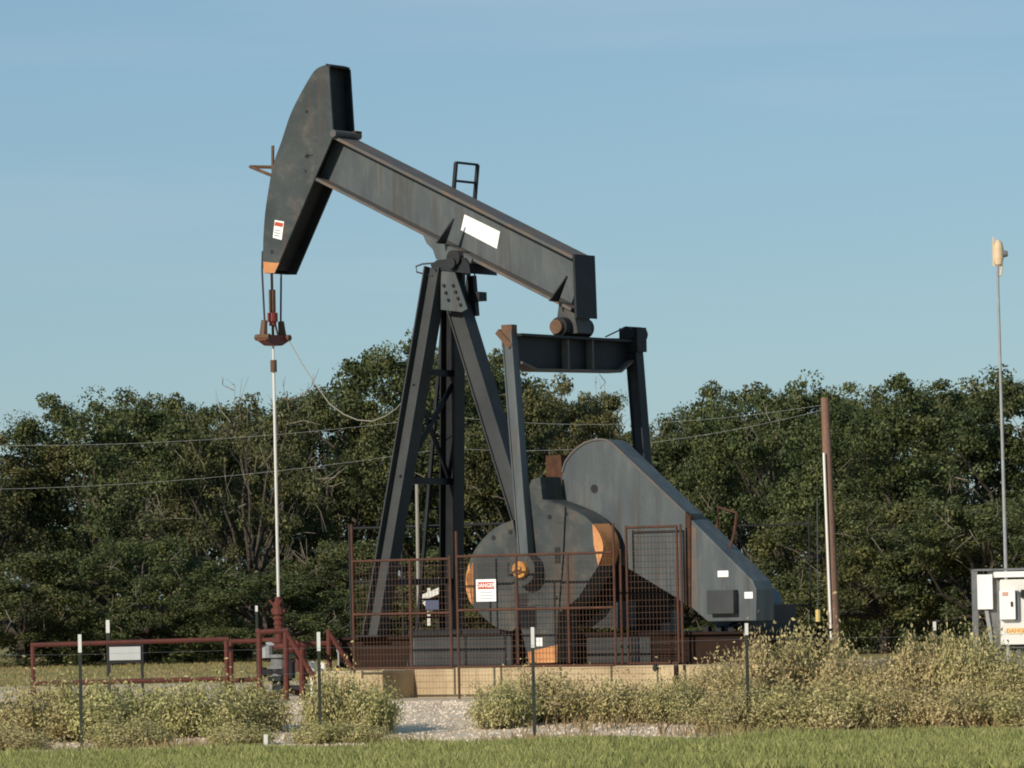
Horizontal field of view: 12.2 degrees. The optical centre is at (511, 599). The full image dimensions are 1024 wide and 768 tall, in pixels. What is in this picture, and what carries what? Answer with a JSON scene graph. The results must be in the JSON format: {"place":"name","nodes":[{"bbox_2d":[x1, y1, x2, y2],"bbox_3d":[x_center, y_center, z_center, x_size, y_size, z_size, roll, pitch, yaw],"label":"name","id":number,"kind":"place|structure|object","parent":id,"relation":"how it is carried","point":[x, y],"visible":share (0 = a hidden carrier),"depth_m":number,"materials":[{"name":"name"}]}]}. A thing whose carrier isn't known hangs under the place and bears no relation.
{"place":"outdoors","nodes":[
{"label":"outdoors","id":0,"kind":"place"},
{"bbox_2d":[0,657,349,700],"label":"dry field grass","id":1,"kind":"structure","parent":0,"point":[246,672],"depth_m":122.78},
{"bbox_2d":[0,666,1022,750],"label":"gravel pad","id":2,"kind":"object","parent":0,"point":[423,716],"visible":0.06,"depth_m":63.98,"materials":[{"name":"gravel"}]},
{"bbox_2d":[0,714,40,747],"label":"shrub","id":3,"kind":"object","parent":2,"relation":"on","point":[8,724],"visible":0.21,"depth_m":60.74,"materials":[{"name":"green plant"}]},
{"bbox_2d":[0,724,68,750],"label":"shrub","id":4,"kind":"object","parent":2,"relation":"on","point":[19,739],"visible":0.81,"depth_m":59.58,"materials":[{"name":"green plant"}]},
{"bbox_2d":[0,655,86,742],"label":"shrub","id":5,"kind":"object","parent":2,"relation":"on","point":[30,716],"visible":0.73,"depth_m":62.31,"materials":[{"name":"green plant"}]},
{"bbox_2d":[78,634,83,745],"bbox_3d":[-5.471,1.179,60.921,0.044,1.486,0.056,-1,0,0],"label":"fence post","id":6,"kind":"object","parent":2,"relation":"on","point":[80,681],"visible":0.82,"depth_m":60.89,"materials":[{"name":"green"}]},
{"bbox_2d":[0,659,1008,680],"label":"fence wire","id":7,"kind":"object","parent":6,"relation":"attached to","point":[520,670],"visible":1,"depth_m":60.87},
{"bbox_2d":[75,634,1000,654],"bbox_3d":[-0.009,0.567,60.870,14.202,0.025,0.003,-1,0,0],"label":"fence wire","id":8,"kind":"object","parent":6,"relation":"attached to","point":[514,645],"visible":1,"depth_m":60.87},
{"bbox_2d":[80,686,1002,706],"bbox_3d":[0.004,1.227,60.870,14.202,0.025,0.003,-1,0,0],"label":"fence wire","id":9,"kind":"object","parent":6,"relation":"attached to","point":[511,697],"visible":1,"depth_m":60.87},
{"bbox_2d":[47,662,157,742],"bbox_3d":[-5.328,1.329,62.268,1.420,1.077,1.514,-1,0,-26],"label":"shrub","id":10,"kind":"object","parent":2,"relation":"on","point":[95,710],"visible":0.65,"depth_m":62.07,"materials":[{"name":"green plant"}]},
{"bbox_2d":[106,620,109,689],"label":"fence post","id":11,"kind":"object","parent":2,"relation":"on","point":[107,628],"visible":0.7,"depth_m":81.99,"materials":[{"name":"green"}]},
{"bbox_2d":[107,638,143,692],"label":"blank sign","id":12,"kind":"object","parent":2,"relation":"on","point":[134,654],"visible":0.74,"depth_m":80.99,"materials":[{"name":"white metal"}]},
{"bbox_2d":[78,705,181,748],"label":"shrub","id":13,"kind":"object","parent":2,"relation":"on","point":[114,735],"visible":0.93,"depth_m":59.62,"materials":[{"name":"green plant"}]},
{"bbox_2d":[30,637,256,695],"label":"pipe railing","id":14,"kind":"object","parent":2,"relation":"on","point":[228,645],"visible":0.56,"depth_m":76.47,"materials":[{"name":"metal"}]},
{"bbox_2d":[102,668,202,735],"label":"shrub","id":15,"kind":"object","parent":2,"relation":"on","point":[148,699],"visible":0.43,"depth_m":62.46,"materials":[{"name":"green plant"}]},
{"bbox_2d":[147,657,258,737],"bbox_3d":[-4.026,1.275,62.377,1.479,1.050,1.559,-1,0,-21],"label":"shrub","id":16,"kind":"object","parent":2,"relation":"on","point":[214,712],"visible":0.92,"depth_m":62.13,"materials":[{"name":"green plant"}]},
{"bbox_2d":[192,714,290,745],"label":"shrub","id":17,"kind":"object","parent":2,"relation":"on","point":[229,735],"visible":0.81,"depth_m":59.59,"materials":[{"name":"green plant"}]},
{"bbox_2d":[255,606,257,671],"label":"fence post","id":18,"kind":"object","parent":2,"relation":"on","point":[256,614],"visible":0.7,"depth_m":79.99,"materials":[{"name":"green"}]},
{"bbox_2d":[215,666,299,731],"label":"shrub","id":19,"kind":"object","parent":2,"relation":"on","point":[266,711],"visible":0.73,"depth_m":62.82,"materials":[{"name":"green plant"}]},
{"bbox_2d":[264,734,267,745],"bbox_3d":[-2.944,1.735,57.421,0.048,0.255,0.056,-1,0,0],"label":"marker stake","id":20,"kind":"object","parent":2,"relation":"on","point":[265,738],"visible":0.32,"depth_m":57.39,"materials":[{"name":"white"}]},
{"bbox_2d":[246,597,315,695],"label":"wellhead","id":21,"kind":"object","parent":2,"relation":"on","point":[278,611],"visible":0.62,"depth_m":76.91,"materials":[{"name":"red paint"}]},
{"bbox_2d":[255,628,352,699],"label":"well guard","id":22,"kind":"object","parent":2,"relation":"on","point":[302,663],"visible":0.67,"depth_m":73.58,"materials":[{"name":"red paint"}]},
{"bbox_2d":[309,661,315,690],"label":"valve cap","id":23,"kind":"object","parent":2,"relation":"on","point":[312,665],"visible":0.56,"depth_m":75.56,"materials":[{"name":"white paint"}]},
{"bbox_2d":[317,632,321,723],"bbox_3d":[-2.441,1.122,60.921,0.044,1.432,0.056,-1,0,0],"label":"fence post","id":24,"kind":"object","parent":2,"relation":"on","point":[319,678],"visible":0.82,"depth_m":60.89,"materials":[{"name":"green"}]},
{"bbox_2d":[280,717,359,744],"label":"shrub","id":25,"kind":"object","parent":2,"relation":"on","point":[321,734],"visible":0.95,"depth_m":59.69,"materials":[{"name":"green plant"}]},
{"bbox_2d":[321,662,326,670],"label":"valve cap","id":26,"kind":"object","parent":2,"relation":"on","point":[323,666],"visible":0.19,"depth_m":75.54,"materials":[{"name":"white paint"}]},
{"bbox_2d":[293,640,370,729],"bbox_3d":[-2.309,1.149,62.581,1.113,1.240,1.173,-1,0,-25],"label":"shrub","id":27,"kind":"object","parent":2,"relation":"on","point":[332,709],"visible":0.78,"depth_m":62.43,"materials":[{"name":"green plant"}]},
{"bbox_2d":[329,715,393,743],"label":"shrub","id":28,"kind":"object","parent":2,"relation":"on","point":[361,733],"visible":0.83,"depth_m":59.80,"materials":[{"name":"green plant"}]},
{"bbox_2d":[343,669,407,733],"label":"shrub","id":29,"kind":"object","parent":2,"relation":"on","point":[380,710],"visible":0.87,"depth_m":62.32,"materials":[{"name":"green plant"}]},
{"bbox_2d":[350,524,453,673],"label":"fence","id":30,"kind":"object","parent":2,"relation":"on","point":[411,613],"visible":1,"depth_m":72.35,"materials":[{"name":"metal"}]},
{"bbox_2d":[348,522,505,635],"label":"fence","id":31,"kind":"object","parent":2,"relation":"on","point":[402,586],"visible":0.28,"depth_m":79.64,"materials":[{"name":"brown metal"}]},
{"bbox_2d":[415,484,438,625],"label":"meter stand","id":32,"kind":"object","parent":2,"relation":"on","point":[430,607],"visible":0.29,"depth_m":78.97,"materials":[{"name":"grey"}]},
{"bbox_2d":[461,658,549,729],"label":"shrub","id":33,"kind":"object","parent":2,"relation":"on","point":[495,711],"visible":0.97,"depth_m":62.80,"materials":[{"name":"green plant"}]},
{"bbox_2d":[0,712,1019,751],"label":"pad weeds","id":34,"kind":"object","parent":2,"relation":"on","point":[581,725],"visible":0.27,"depth_m":60.32,"materials":[{"name":"green plant"}]},
{"bbox_2d":[4,721,1023,752],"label":"edge thatch","id":35,"kind":"object","parent":2,"relation":"on","point":[398,735],"visible":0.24,"depth_m":57.46,"materials":[{"name":"beige plant"}]},
{"bbox_2d":[531,627,535,735],"bbox_3d":[0.274,1.074,60.921,0.044,1.457,0.056,-1,0,0],"label":"fence post","id":36,"kind":"object","parent":2,"relation":"on","point":[533,680],"visible":0.82,"depth_m":60.89,"materials":[{"name":"green"}]},
{"bbox_2d":[455,523,616,698],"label":"fence","id":37,"kind":"object","parent":2,"relation":"on","point":[555,608],"visible":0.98,"depth_m":70.96,"materials":[{"name":"metal"}]},
{"bbox_2d":[476,579,495,601],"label":"danger sign","id":38,"kind":"object","parent":37,"relation":"attached to","point":[485,590],"visible":1,"depth_m":71.43,"materials":[{"name":"white"}]},
{"bbox_2d":[509,657,602,722],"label":"shrub","id":39,"kind":"object","parent":2,"relation":"on","point":[565,702],"visible":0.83,"depth_m":63.32,"materials":[{"name":"green plant"}]},
{"bbox_2d":[316,659,899,698],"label":"concrete foundation","id":40,"kind":"object","parent":2,"relation":"on","point":[423,683],"visible":0.28,"depth_m":72.79,"materials":[{"name":"beige concrete"}]},
{"bbox_2d":[249,64,832,667],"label":"pumpjack","id":41,"kind":"object","parent":40,"relation":"on","point":[583,496],"visible":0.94,"depth_m":74.12,"materials":[{"name":"paint"}]},
{"bbox_2d":[619,524,683,664],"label":"fence gate","id":42,"kind":"structure","parent":40,"relation":"on","point":[656,587],"depth_m":71.41,"materials":[{"name":"metal"}]},
{"bbox_2d":[572,661,659,722],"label":"shrub","id":43,"kind":"object","parent":2,"relation":"on","point":[611,701],"visible":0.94,"depth_m":63.12,"materials":[{"name":"green plant"}]},
{"bbox_2d":[629,656,713,724],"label":"shrub","id":44,"kind":"object","parent":2,"relation":"on","point":[680,696],"visible":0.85,"depth_m":62.86,"materials":[{"name":"green plant"}]},
{"bbox_2d":[669,650,765,710],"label":"shrub","id":45,"kind":"object","parent":2,"relation":"on","point":[723,684],"visible":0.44,"depth_m":63.30,"materials":[{"name":"green plant"}]},
{"bbox_2d":[678,675,771,732],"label":"shrub","id":46,"kind":"object","parent":2,"relation":"on","point":[716,714],"visible":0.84,"depth_m":60.63,"materials":[{"name":"green plant"}]},
{"bbox_2d":[745,623,749,721],"bbox_3d":[2.989,1.011,60.921,0.044,1.434,0.056,-1,0,0],"label":"fence post","id":47,"kind":"object","parent":2,"relation":"on","point":[747,658],"visible":0.82,"depth_m":60.89,"materials":[{"name":"green"}]},
{"bbox_2d":[713,610,817,699],"bbox_3d":[3.410,0.845,64.495,1.382,1.434,1.552,-1,0,37],"label":"shrub","id":48,"kind":"object","parent":2,"relation":"on","point":[761,662],"visible":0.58,"depth_m":64.19,"materials":[{"name":"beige plant"}]},
{"bbox_2d":[737,512,811,628],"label":"fence","id":49,"kind":"object","parent":2,"relation":"on","point":[808,524],"visible":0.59,"depth_m":74.10,"materials":[{"name":"black metal"}]},
{"bbox_2d":[731,671,823,730],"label":"shrub","id":50,"kind":"object","parent":2,"relation":"on","point":[774,716],"visible":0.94,"depth_m":60.72,"materials":[{"name":"green plant"}]},
{"bbox_2d":[762,591,868,705],"bbox_3d":[4.025,0.699,64.777,1.600,1.629,1.687,-1,0,-17],"label":"shrub","id":51,"kind":"object","parent":2,"relation":"on","point":[800,646],"visible":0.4,"depth_m":64.61,"materials":[{"name":"green plant"}]},
{"bbox_2d":[777,666,884,730],"bbox_3d":[4.080,1.265,60.779,1.477,0.864,1.386,-1,0,-39],"label":"shrub","id":52,"kind":"object","parent":2,"relation":"on","point":[839,707],"visible":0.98,"depth_m":60.55,"materials":[{"name":"green plant"}]},
{"bbox_2d":[807,633,892,701],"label":"shrub","id":53,"kind":"object","parent":2,"relation":"on","point":[845,673],"visible":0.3,"depth_m":63.85,"materials":[{"name":"green plant"}]},
{"bbox_2d":[852,667,931,729],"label":"shrub","id":54,"kind":"object","parent":2,"relation":"on","point":[890,716],"visible":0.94,"depth_m":60.64,"materials":[{"name":"green plant"}]},
{"bbox_2d":[847,652,940,708],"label":"shrub","id":55,"kind":"object","parent":2,"relation":"on","point":[873,678],"visible":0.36,"depth_m":63.35,"materials":[{"name":"green plant"}]},
{"bbox_2d":[881,607,965,703],"bbox_3d":[5.522,0.807,63.803,1.343,1.435,1.196,-1,0,-21],"label":"shrub","id":56,"kind":"object","parent":2,"relation":"on","point":[911,656],"visible":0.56,"depth_m":63.54,"materials":[{"name":"green plant"}]},
{"bbox_2d":[933,622,936,658],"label":"fence post","id":57,"kind":"object","parent":2,"relation":"on","point":[934,626],"visible":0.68,"depth_m":65.99,"materials":[{"name":"grey"}]},
{"bbox_2d":[899,667,1003,728],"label":"shrub","id":58,"kind":"object","parent":2,"relation":"on","point":[949,713],"visible":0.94,"depth_m":60.54,"materials":[{"name":"beige plant"}]},
{"bbox_2d":[921,612,1015,705],"bbox_3d":[6.045,0.848,63.395,1.267,1.376,1.316,-1,0,25],"label":"shrub","id":59,"kind":"object","parent":2,"relation":"on","point":[955,667],"visible":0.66,"depth_m":63.14,"materials":[{"name":"beige plant"}]},
{"bbox_2d":[957,682,1023,727],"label":"shrub","id":60,"kind":"object","parent":2,"relation":"on","point":[1008,713],"visible":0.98,"depth_m":60.47,"materials":[{"name":"green plant"}]},
{"bbox_2d":[964,634,1023,710],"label":"shrub","id":61,"kind":"object","parent":2,"relation":"on","point":[997,679],"visible":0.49,"depth_m":62.87,"materials":[{"name":"green plant"}]},
{"bbox_2d":[971,568,1023,669],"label":"control cabinets","id":62,"kind":"object","parent":2,"relation":"on","point":[993,593],"visible":0.94,"depth_m":70.94,"materials":[{"name":"metal"}]},
{"bbox_2d":[992,237,1009,660],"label":"lamp pole","id":63,"kind":"object","parent":2,"relation":"on","point":[999,253],"visible":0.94,"depth_m":78.98,"materials":[{"name":"metal"}]},
{"bbox_2d":[992,630,1023,690],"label":"shrub","id":64,"kind":"object","parent":2,"relation":"on","point":[1015,655],"visible":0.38,"depth_m":63.51,"materials":[{"name":"green plant"}]},
{"bbox_2d":[0,724,1023,767],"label":"verge grass","id":65,"kind":"structure","parent":0,"point":[952,747],"depth_m":51.93,"materials":[{"name":"plant"}]},
{"bbox_2d":[0,641,1023,686],"bbox_3d":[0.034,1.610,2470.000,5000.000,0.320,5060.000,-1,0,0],"label":"field ground","id":66,"kind":"structure","parent":0,"point":[860,653],"depth_m":131.78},
{"bbox_2d":[0,431,111,662],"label":"oak tree","id":67,"kind":"object","parent":66,"relation":"on","point":[22,467],"visible":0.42,"depth_m":150.24,"materials":[{"name":"green plant"}]},
{"bbox_2d":[0,550,135,666],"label":"oak tree","id":68,"kind":"object","parent":66,"relation":"on","point":[18,596],"visible":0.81,"depth_m":141.25,"materials":[{"name":"green plant"}]},
{"bbox_2d":[0,426,150,615],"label":"oak tree","id":69,"kind":"object","parent":66,"relation":"on","point":[90,476],"visible":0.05,"depth_m":166.75,"materials":[{"name":"green plant"}]},
{"bbox_2d":[0,384,270,662],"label":"oak tree","id":70,"kind":"object","parent":66,"relation":"on","point":[101,513],"visible":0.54,"depth_m":150.85,"materials":[{"name":"green plant"}]},
{"bbox_2d":[18,532,274,666],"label":"oak tree","id":71,"kind":"object","parent":66,"relation":"on","point":[125,608],"visible":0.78,"depth_m":141.88,"materials":[{"name":"green plant"}]},
{"bbox_2d":[80,391,283,653],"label":"oak tree","id":72,"kind":"object","parent":66,"relation":"on","point":[142,464],"visible":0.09,"depth_m":159.83,"materials":[{"name":"green plant"}]},
{"bbox_2d":[61,386,315,609],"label":"oak tree","id":73,"kind":"object","parent":66,"relation":"on","point":[130,397],"visible":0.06,"depth_m":171.38,"materials":[{"name":"green plant"}]},
{"bbox_2d":[129,377,345,660],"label":"oak tree","id":74,"kind":"object","parent":66,"relation":"on","point":[192,535],"visible":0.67,"depth_m":149.72,"materials":[{"name":"green plant"}]},
{"bbox_2d":[148,568,414,663],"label":"oak tree","id":75,"kind":"object","parent":66,"relation":"on","point":[312,624],"visible":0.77,"depth_m":141.70,"materials":[{"name":"green plant"}]},
{"bbox_2d":[194,426,378,651],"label":"oak tree","id":76,"kind":"object","parent":66,"relation":"on","point":[304,448],"visible":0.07,"depth_m":169.15,"materials":[{"name":"green plant"}]},
{"bbox_2d":[203,385,438,655],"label":"oak tree","id":77,"kind":"object","parent":66,"relation":"on","point":[374,433],"visible":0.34,"depth_m":155.57,"materials":[{"name":"green plant"}]},
{"bbox_2d":[246,378,437,568],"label":"oak tree","id":78,"kind":"object","parent":66,"relation":"on","point":[321,448],"visible":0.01,"depth_m":172.26,"materials":[{"name":"green plant"}]},
{"bbox_2d":[262,538,491,658],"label":"oak tree","id":79,"kind":"object","parent":66,"relation":"on","point":[334,553],"visible":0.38,"depth_m":144.95,"materials":[{"name":"green plant"}]},
{"bbox_2d":[243,329,543,637],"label":"oak tree","id":80,"kind":"object","parent":66,"relation":"on","point":[368,369],"visible":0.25,"depth_m":156.76,"materials":[{"name":"green plant"}]},
{"bbox_2d":[317,347,572,547],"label":"oak tree","id":81,"kind":"object","parent":66,"relation":"on","point":[523,374],"depth_m":175.64,"materials":[{"name":"green plant"}]},
{"bbox_2d":[335,554,594,631],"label":"oak tree","id":82,"kind":"object","parent":66,"relation":"on","point":[466,602],"visible":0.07,"depth_m":146.75,"materials":[{"name":"green plant"}]},
{"bbox_2d":[0,571,937,656],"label":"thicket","id":83,"kind":"object","parent":66,"relation":"on","point":[10,650],"depth_m":176.04,"materials":[{"name":"plant"}]},
{"bbox_2d":[399,348,565,578],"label":"oak tree","id":84,"kind":"object","parent":66,"relation":"on","point":[536,460],"visible":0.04,"depth_m":164.98,"materials":[{"name":"green plant"}]},
{"bbox_2d":[464,373,627,626],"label":"oak tree","id":85,"kind":"object","parent":66,"relation":"on","point":[534,413],"visible":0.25,"depth_m":155.20,"materials":[{"name":"green plant"}]},
{"bbox_2d":[470,375,622,520],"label":"oak tree","id":86,"kind":"object","parent":66,"relation":"on","point":[544,387],"visible":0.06,"depth_m":178.45,"materials":[{"name":"green plant"}]},
{"bbox_2d":[549,376,666,459],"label":"oak tree","id":87,"kind":"object","parent":66,"relation":"on","point":[618,432],"visible":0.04,"depth_m":159.77,"materials":[{"name":"green plant"}]},
{"bbox_2d":[473,428,769,553],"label":"oak tree","id":88,"kind":"object","parent":66,"relation":"on","point":[747,530],"depth_m":171.62,"materials":[{"name":"green plant"}]},
{"bbox_2d":[605,424,738,623],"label":"oak tree","id":89,"kind":"object","parent":66,"relation":"on","point":[626,436],"visible":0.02,"depth_m":165.20,"materials":[{"name":"green plant"}]},
{"bbox_2d":[578,554,792,631],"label":"oak tree","id":90,"kind":"object","parent":66,"relation":"on","point":[690,615],"visible":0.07,"depth_m":145.38,"materials":[{"name":"green plant"}]},
{"bbox_2d":[650,379,813,625],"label":"oak tree","id":91,"kind":"object","parent":66,"relation":"on","point":[671,450],"visible":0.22,"depth_m":148.97,"materials":[{"name":"green plant"}]},
{"bbox_2d":[656,381,811,554],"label":"oak tree","id":92,"kind":"object","parent":66,"relation":"on","point":[750,391],"visible":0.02,"depth_m":170.51,"materials":[{"name":"green plant"}]},
{"bbox_2d":[684,589,853,631],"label":"oak tree","id":93,"kind":"object","parent":66,"relation":"on","point":[712,623],"visible":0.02,"depth_m":141.45,"materials":[{"name":"green plant"}]},
{"bbox_2d":[677,369,931,646],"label":"oak tree","id":94,"kind":"object","parent":66,"relation":"on","point":[715,449],"visible":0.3,"depth_m":145.09,"materials":[{"name":"green plant"}]},
{"bbox_2d":[815,397,841,657],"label":"utility pole","id":95,"kind":"object","parent":66,"relation":"on","point":[831,559],"visible":0.83,"depth_m":99.90,"materials":[{"name":"brown wood"}]},
{"bbox_2d":[0,405,819,445],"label":"overhead wire","id":96,"kind":"object","parent":95,"relation":"attached to","point":[350,427],"visible":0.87,"depth_m":121.47,"materials":[{"name":"metal"}]},
{"bbox_2d":[20,410,820,488],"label":"overhead wire","id":97,"kind":"object","parent":95,"relation":"attached to","point":[418,452],"visible":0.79,"depth_m":119.73,"materials":[{"name":"metal"}]},
{"bbox_2d":[768,385,921,638],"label":"oak tree","id":98,"kind":"object","parent":66,"relation":"on","point":[873,399],"visible":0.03,"depth_m":155.55,"materials":[{"name":"green plant"}]},
{"bbox_2d":[727,408,968,537],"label":"oak tree","id":99,"kind":"object","parent":66,"relation":"on","point":[807,446],"visible":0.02,"depth_m":166.34,"materials":[{"name":"green plant"}]},
{"bbox_2d":[742,494,1023,652],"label":"oak tree","id":100,"kind":"object","parent":66,"relation":"on","point":[876,603],"visible":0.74,"depth_m":130.77,"materials":[{"name":"green plant"}]},
{"bbox_2d":[759,372,1023,652],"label":"oak tree","id":101,"kind":"object","parent":66,"relation":"on","point":[875,438],"visible":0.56,"depth_m":136.89,"materials":[{"name":"green plant"}]},
{"bbox_2d":[802,492,1023,651],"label":"oak tree","id":102,"kind":"object","parent":66,"relation":"on","point":[948,520],"visible":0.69,"depth_m":129.07,"materials":[{"name":"green plant"}]},
{"bbox_2d":[856,364,1023,645],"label":"oak tree","id":103,"kind":"object","parent":66,"relation":"on","point":[1013,395],"visible":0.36,"depth_m":138.08,"materials":[{"name":"green plant"}]},
{"bbox_2d":[857,368,1023,545],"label":"oak tree","id":104,"kind":"object","parent":66,"relation":"on","point":[974,384],"visible":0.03,"depth_m":167.11,"materials":[{"name":"green plant"}]},
{"bbox_2d":[0,0,1023,608],"label":"sky","id":105,"kind":"structure","parent":0,"point":[770,191],"materials":[{"name":"blue"}]},
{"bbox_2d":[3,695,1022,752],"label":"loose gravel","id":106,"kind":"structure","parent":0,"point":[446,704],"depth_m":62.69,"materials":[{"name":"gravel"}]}
]}

